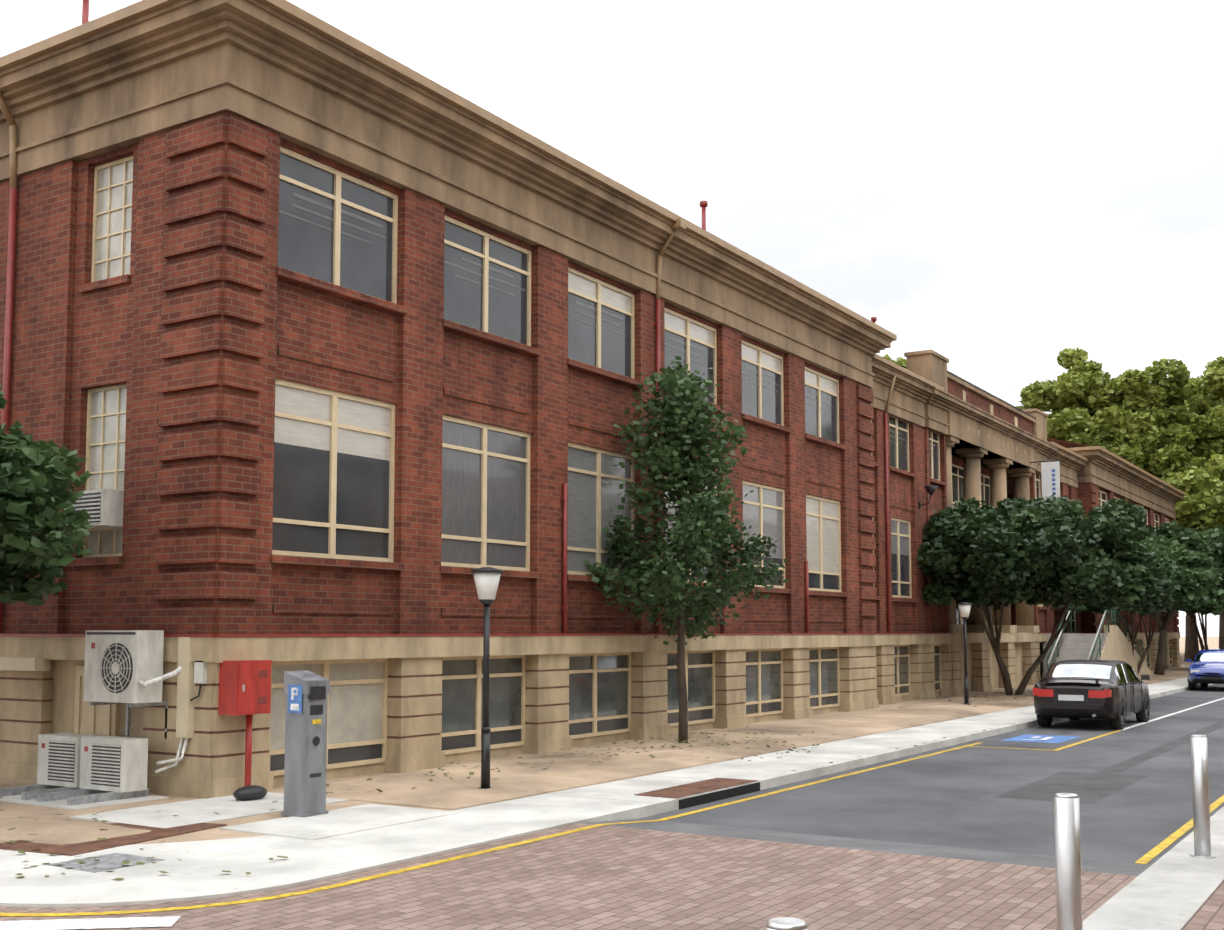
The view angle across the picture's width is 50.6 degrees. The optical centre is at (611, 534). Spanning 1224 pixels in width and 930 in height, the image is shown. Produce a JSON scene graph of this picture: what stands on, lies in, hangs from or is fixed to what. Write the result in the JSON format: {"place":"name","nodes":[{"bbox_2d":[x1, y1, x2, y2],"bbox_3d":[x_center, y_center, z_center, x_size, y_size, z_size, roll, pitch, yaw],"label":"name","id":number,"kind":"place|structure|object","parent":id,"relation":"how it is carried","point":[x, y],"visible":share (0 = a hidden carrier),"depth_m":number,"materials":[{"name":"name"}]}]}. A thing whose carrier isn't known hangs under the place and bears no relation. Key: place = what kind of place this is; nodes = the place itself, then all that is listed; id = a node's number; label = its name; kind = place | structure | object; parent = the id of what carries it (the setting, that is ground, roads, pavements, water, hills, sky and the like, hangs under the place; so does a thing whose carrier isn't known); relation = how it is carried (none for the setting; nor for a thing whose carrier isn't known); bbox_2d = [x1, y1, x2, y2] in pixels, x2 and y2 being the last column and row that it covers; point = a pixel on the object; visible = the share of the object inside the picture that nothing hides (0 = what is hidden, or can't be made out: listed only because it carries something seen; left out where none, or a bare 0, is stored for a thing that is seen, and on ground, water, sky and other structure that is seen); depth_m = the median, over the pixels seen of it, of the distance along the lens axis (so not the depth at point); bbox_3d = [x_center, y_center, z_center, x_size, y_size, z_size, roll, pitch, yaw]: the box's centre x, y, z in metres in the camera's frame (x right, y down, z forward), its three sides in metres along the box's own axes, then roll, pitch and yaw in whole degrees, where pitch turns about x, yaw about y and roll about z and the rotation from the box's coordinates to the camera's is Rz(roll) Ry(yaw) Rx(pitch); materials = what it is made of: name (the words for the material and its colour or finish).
{"place":"outdoors","nodes":[
{"label":"outdoors","id":0,"kind":"place"},
{"bbox_2d":[0,823,1137,929],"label":"street paving","id":1,"kind":"structure","parent":0,"point":[604,877],"depth_m":9.83,"materials":[{"name":"brick"}]},
{"bbox_2d":[0,916,180,929],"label":"road marking","id":2,"kind":"object","parent":1,"relation":"on","point":[95,923],"visible":1,"depth_m":8.79,"materials":[{"name":"paint"}]},
{"bbox_2d":[0,792,349,827],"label":"concrete pad","id":3,"kind":"object","parent":1,"relation":"on","point":[196,811],"visible":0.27,"depth_m":14.24,"materials":[{"name":"grey concrete"}]},
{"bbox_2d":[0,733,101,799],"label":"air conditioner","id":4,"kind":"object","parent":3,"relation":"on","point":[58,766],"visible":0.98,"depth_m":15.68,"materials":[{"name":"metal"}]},
{"bbox_2d":[37,736,149,805],"bbox_3d":[-6.073,2.753,15.205,0.800,0.688,1.050,-3,-5,32],"label":"air conditioner","id":5,"kind":"object","parent":3,"relation":"on","point":[113,768],"visible":1,"depth_m":15.22,"materials":[{"name":"metal"}]},
{"bbox_2d":[233,785,266,800],"bbox_3d":[-4.218,3.017,15.102,0.280,0.180,0.460,-3,-5,32],"label":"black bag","id":6,"kind":"object","parent":3,"relation":"on","point":[250,792],"visible":0.9,"depth_m":14.98,"materials":[{"name":"plastic"}]},
{"bbox_2d":[220,804,458,839],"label":"concrete slab","id":7,"kind":"structure","parent":1,"relation":"on","point":[346,820],"depth_m":13.25,"materials":[{"name":"concrete"}]},
{"bbox_2d":[281,670,329,817],"bbox_3d":[-3.288,2.232,13.899,0.341,1.526,0.365,-3,-5,32],"label":"parking meter","id":8,"kind":"object","parent":7,"relation":"on","point":[306,692],"visible":1,"depth_m":13.78,"materials":[{"name":"grey metal"}]},
{"bbox_2d":[0,677,1212,906],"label":"footpath","id":9,"kind":"structure","parent":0,"point":[192,869],"depth_m":12.24,"materials":[{"name":"concrete"}]},
{"bbox_2d":[0,384,92,606],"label":"corner tree","id":10,"kind":"object","parent":9,"relation":"on","point":[35,496],"visible":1,"depth_m":14.29,"materials":[{"name":"green plant"}]},
{"bbox_2d":[46,853,164,872],"bbox_3d":[-4.303,2.790,11.014,0.650,0.009,0.700,-3,-5,32],"label":"pit cover","id":11,"kind":"object","parent":9,"relation":"on","point":[107,862],"visible":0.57,"depth_m":10.99,"materials":[{"name":"concrete"}]},
{"bbox_2d":[0,689,1030,879],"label":"leaf litter","id":12,"kind":"object","parent":9,"relation":"on","point":[164,872],"visible":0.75,"depth_m":18.28,"materials":[{"name":"brown plant"}]},
{"bbox_2d":[634,778,759,808],"bbox_3d":[1.106,3.251,16.294,0.632,0.142,2.150,-3,-5,32],"label":"storm drain","id":13,"kind":"object","parent":9,"relation":"in","point":[691,789],"visible":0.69,"depth_m":16.16,"materials":[{"name":"metal"}]},
{"bbox_2d":[1190,356,1223,401],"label":"tall tree","id":14,"kind":"object","parent":9,"relation":"on","point":[1218,363],"visible":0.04,"depth_m":96.24,"materials":[{"name":"green plant"}]},
{"bbox_2d":[0,637,1218,844],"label":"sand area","id":15,"kind":"object","parent":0,"point":[1174,673],"depth_m":14.84,"materials":[{"name":"beige sand"}]},
{"bbox_2d":[0,777,36,787],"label":"sand strip","id":16,"kind":"object","parent":15,"relation":"on","point":[8,782],"visible":0.5,"depth_m":16.65,"materials":[{"name":"beige sand"}]},
{"bbox_2d":[0,810,150,844],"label":"sand","id":17,"kind":"structure","parent":15,"relation":"on","point":[54,830],"depth_m":12.71,"materials":[{"name":"beige sand"}]},
{"bbox_2d":[0,823,226,855],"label":"paving strip","id":18,"kind":"object","parent":15,"relation":"on","point":[155,833],"visible":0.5,"depth_m":12.02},
{"bbox_2d":[471,567,502,788],"bbox_3d":[-1.546,1.779,15.915,0.398,2.760,0.398,-3,-5,32],"label":"lamp post","id":19,"kind":"object","parent":15,"relation":"on","point":[486,579],"visible":0.98,"depth_m":15.88,"materials":[{"name":"black metal"}]},
{"bbox_2d":[0,0,1185,797],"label":"building","id":20,"kind":"structure","parent":15,"relation":"on","point":[328,352],"depth_m":18.37,"materials":[{"name":"brick"}]},
{"bbox_2d":[267,677,1173,808],"bbox_3d":[9.638,4.547,34.999,3.030,0.090,47.250,-3,-5,32],"label":"sand strip","id":21,"kind":"object","parent":15,"relation":"on","point":[460,789],"visible":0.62,"depth_m":19.79,"materials":[{"name":"beige sand"}]},
{"bbox_2d":[584,356,788,742],"bbox_3d":[1.268,0.229,23.165,4.039,6.955,3.492,4,-6,-42],"label":"ginkgo tree","id":22,"kind":"object","parent":21,"relation":"on","point":[682,420],"visible":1,"depth_m":22.73,"materials":[{"name":"green plant"}]},
{"bbox_2d":[957,602,971,704],"bbox_3d":[9.492,3.195,34.748,0.398,2.760,0.398,-3,-5,32],"label":"lamp post","id":23,"kind":"object","parent":21,"relation":"on","point":[964,608],"visible":0.94,"depth_m":34.71,"materials":[{"name":"black metal"}]},
{"bbox_2d":[883,354,906,368],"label":"tall tree","id":24,"kind":"object","parent":15,"relation":"on","point":[901,361],"depth_m":83.64,"materials":[{"name":"green plant"}]},
{"bbox_2d":[917,494,1177,694],"bbox_3d":[12.618,1.843,39.780,8.518,6.318,8.785,2,-5,-24],"label":"street tree","id":25,"kind":"object","parent":15,"relation":"on","point":[1059,552],"visible":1,"depth_m":37.13,"materials":[{"name":"green plant"}]},
{"bbox_2d":[1043,625,1151,678],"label":"entrance stairs","id":26,"kind":"structure","parent":15,"relation":"on","point":[1116,645],"depth_m":48.74,"materials":[{"name":"concrete"}]},
{"bbox_2d":[1047,607,1148,670],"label":"stair railings","id":27,"kind":"object","parent":26,"relation":"on","point":[1101,623],"visible":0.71,"depth_m":48.48,"materials":[{"name":"metal"}]},
{"bbox_2d":[1016,347,1223,479],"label":"tall tree","id":28,"kind":"object","parent":15,"relation":"on","point":[1160,425],"visible":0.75,"depth_m":87.34,"materials":[{"name":"green plant"}]},
{"bbox_2d":[1068,534,1223,673],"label":"street tree","id":29,"kind":"object","parent":15,"relation":"on","point":[1194,576],"visible":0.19,"depth_m":50.94,"materials":[{"name":"green plant"}]},
{"bbox_2d":[1136,520,1223,674],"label":"street tree","id":30,"kind":"object","parent":15,"relation":"on","point":[1210,542],"visible":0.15,"depth_m":57.56,"materials":[{"name":"green plant"}]},
{"bbox_2d":[1155,456,1207,661],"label":"tall tree","id":31,"kind":"object","parent":15,"relation":"on","point":[1191,645],"visible":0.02,"depth_m":85.64,"materials":[{"name":"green plant"}]},
{"bbox_2d":[1159,525,1223,649],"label":"street tree","id":32,"kind":"object","parent":15,"relation":"on","point":[1204,630],"depth_m":65.65,"materials":[{"name":"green plant"}]},
{"bbox_2d":[1166,454,1223,648],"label":"tall tree","id":33,"kind":"object","parent":15,"relation":"on","point":[1199,507],"visible":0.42,"depth_m":76.33,"materials":[{"name":"green plant"}]},
{"bbox_2d":[0,0,1223,636],"label":"sky","id":34,"kind":"structure","parent":0,"point":[1006,186],"materials":[{"name":"white"}]},
{"bbox_2d":[585,684,1223,875],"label":"road","id":35,"kind":"structure","parent":0,"point":[948,804],"depth_m":15.66,"materials":[{"name":"grey asphalt"}]},
{"bbox_2d":[0,742,983,915],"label":"yellow road line","id":36,"kind":"object","parent":35,"relation":"on","point":[338,884],"visible":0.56,"depth_m":10.94,"materials":[{"name":"yellow paint"}]},
{"bbox_2d":[1033,660,1150,729],"bbox_3d":[10.940,3.559,29.341,2.040,1.459,4.524,-3,-5,32],"label":"dark sedan","id":37,"kind":"object","parent":35,"relation":"on","point":[1116,693],"visible":1,"depth_m":27.77,"materials":[{"name":"paint"}]},
{"bbox_2d":[969,698,1223,863],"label":"road markings","id":38,"kind":"object","parent":35,"relation":"on","point":[1089,788],"visible":0.91,"depth_m":18.17,"materials":[{"name":"yellow paint"}]},
{"bbox_2d":[1019,705,1223,749],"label":"road oil stains","id":39,"kind":"object","parent":35,"relation":"on","point":[1110,726],"visible":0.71,"depth_m":27.64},
{"bbox_2d":[1075,697,1223,748],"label":"road cracks","id":40,"kind":"object","parent":35,"relation":"on","point":[1171,708],"visible":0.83,"depth_m":35.24,"materials":[{"name":"grey asphalt"}]},
{"bbox_2d":[1186,649,1223,689],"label":"blue car","id":41,"kind":"object","parent":35,"relation":"on","point":[1206,668],"visible":1,"depth_m":45.84,"materials":[{"name":"paint"}]},
{"bbox_2d":[1181,880,1223,929],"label":"brick paving","id":42,"kind":"structure","parent":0,"point":[1208,914],"depth_m":8.98,"materials":[{"name":"brick"}]},
{"label":"ground","id":43,"kind":"structure","parent":0,"visible":0},
{"bbox_2d":[1083,806,1223,929],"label":"sidewalk","id":44,"kind":"structure","parent":43,"relation":"on","point":[1175,887],"depth_m":9.80,"materials":[{"name":"concrete"}]},
{"bbox_2d":[765,917,808,929],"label":"bollard","id":45,"kind":"object","parent":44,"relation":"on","point":[784,923],"visible":1,"depth_m":4.04,"materials":[{"name":"silver metal"}]},
{"bbox_2d":[1054,793,1082,929],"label":"bollard","id":46,"kind":"object","parent":44,"relation":"on","point":[1068,860],"visible":1,"depth_m":7.18,"materials":[{"name":"silver metal"}]},
{"bbox_2d":[1190,735,1214,857],"bbox_3d":[5.170,2.292,11.367,0.198,1.055,0.198,-3,-5,32],"label":"bollard","id":47,"kind":"object","parent":44,"relation":"on","point":[1200,797],"visible":1,"depth_m":11.32,"materials":[{"name":"silver metal"}]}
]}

